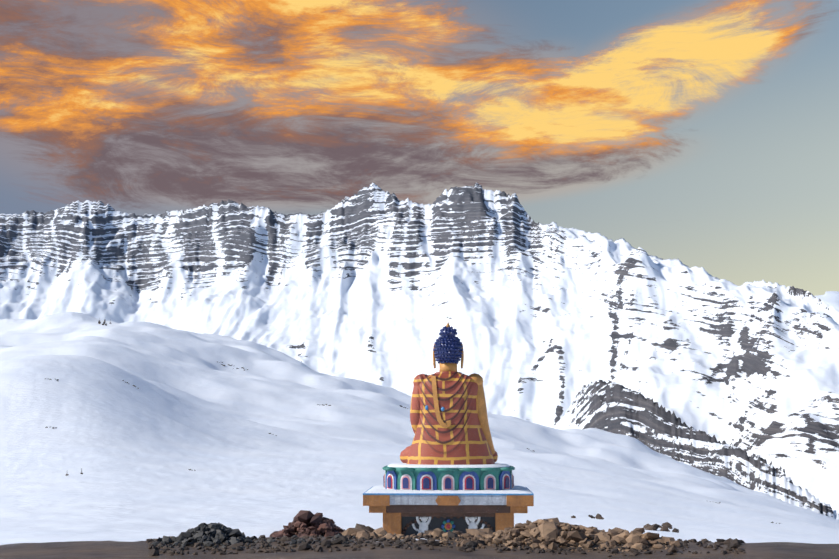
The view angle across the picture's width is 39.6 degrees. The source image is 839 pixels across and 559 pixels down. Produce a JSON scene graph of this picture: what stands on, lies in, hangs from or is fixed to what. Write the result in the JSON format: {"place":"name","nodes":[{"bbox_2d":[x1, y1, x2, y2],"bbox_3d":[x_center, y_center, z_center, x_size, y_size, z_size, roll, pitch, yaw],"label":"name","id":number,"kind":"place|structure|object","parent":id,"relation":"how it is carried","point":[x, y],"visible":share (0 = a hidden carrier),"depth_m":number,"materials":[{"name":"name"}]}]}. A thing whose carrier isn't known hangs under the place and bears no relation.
{"place":"outdoors","nodes":[
{"label":"outdoors","id":0,"kind":"place"},
{"bbox_2d":[151,533,369,549],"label":"rocks","id":1,"kind":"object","parent":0,"point":[338,535],"depth_m":15.80,"materials":[{"name":"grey stone"}]},
{"bbox_2d":[162,522,256,546],"bbox_3d":[-2.944,3.590,16.310,1.252,0.392,1.435,0,-7,2],"label":"rock pile","id":2,"kind":"object","parent":1,"relation":"on","point":[207,535],"visible":0.96,"depth_m":16.04,"materials":[{"name":"grey stone"}]},
{"bbox_2d":[266,510,344,537],"bbox_3d":[-1.762,4.077,19.042,1.654,0.630,1.982,0,-7,2],"label":"rock pile","id":3,"kind":"object","parent":1,"relation":"on","point":[307,523],"visible":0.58,"depth_m":18.76,"materials":[{"name":"brown stone"}]},
{"bbox_2d":[0,183,838,558],"bbox_3d":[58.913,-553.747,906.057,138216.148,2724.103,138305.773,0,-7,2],"label":"terrain","id":4,"kind":"structure","parent":0,"point":[628,387],"depth_m":3969.46,"materials":[{"name":"white snow"}]},
{"bbox_2d":[355,523,374,531],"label":"stones","id":5,"kind":"object","parent":4,"relation":"on","point":[364,527],"visible":0.06,"depth_m":38.90,"materials":[{"name":"grey stone"}]},
{"bbox_2d":[45,362,781,523],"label":"snowfield rocks","id":6,"kind":"object","parent":4,"relation":"on","point":[317,404],"visible":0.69,"depth_m":213.46,"materials":[{"name":"stone"}]},
{"bbox_2d":[341,527,494,539],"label":"rocks","id":7,"kind":"object","parent":4,"relation":"on","point":[381,532],"visible":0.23,"depth_m":16.57,"materials":[{"name":"beige stone"}]},
{"bbox_2d":[146,530,745,556],"bbox_3d":[0.328,3.690,16.290,8.954,0.383,3.816,0,-7,2],"label":"rubble","id":8,"kind":"object","parent":4,"relation":"on","point":[733,544],"visible":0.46,"depth_m":15.28,"materials":[{"name":"stone"}]},
{"bbox_2d":[363,322,533,535],"bbox_3d":[0.987,5.109,39.751,5.504,7.330,4.260,0,-7,2],"label":"buddha statue","id":9,"kind":"object","parent":4,"relation":"on","point":[448,474],"visible":1,"depth_m":38.47,"materials":[{"name":"orange paint"}]},
{"bbox_2d":[466,518,633,549],"bbox_3d":[1.792,3.522,16.137,2.302,0.410,1.792,0,-7,2],"label":"stone pile","id":10,"kind":"object","parent":4,"relation":"on","point":[551,533],"visible":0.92,"depth_m":15.77,"materials":[{"name":"brown stone"}]},
{"bbox_2d":[571,514,603,519],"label":"slope stones","id":11,"kind":"structure","parent":4,"relation":"on","point":[598,516],"depth_m":64.77,"materials":[{"name":"stone"}]},
{"bbox_2d":[607,528,682,549],"bbox_3d":[2.997,3.518,15.753,1.017,0.286,1.058,0,-7,2],"label":"stone pile","id":12,"kind":"object","parent":4,"relation":"on","point":[637,538],"visible":0.81,"depth_m":15.57,"materials":[{"name":"beige stone"}]},
{"bbox_2d":[643,522,678,532],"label":"slope stones","id":13,"kind":"structure","parent":4,"relation":"on","point":[665,527],"depth_m":51.33,"materials":[{"name":"grey stone"}]},
{"bbox_2d":[0,0,838,295],"label":"sky","id":14,"kind":"structure","parent":0,"point":[699,133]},
{"bbox_2d":[432,535,672,551],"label":"rocks","id":15,"kind":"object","parent":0,"point":[465,541],"depth_m":15.49,"materials":[{"name":"beige stone"}]}
]}

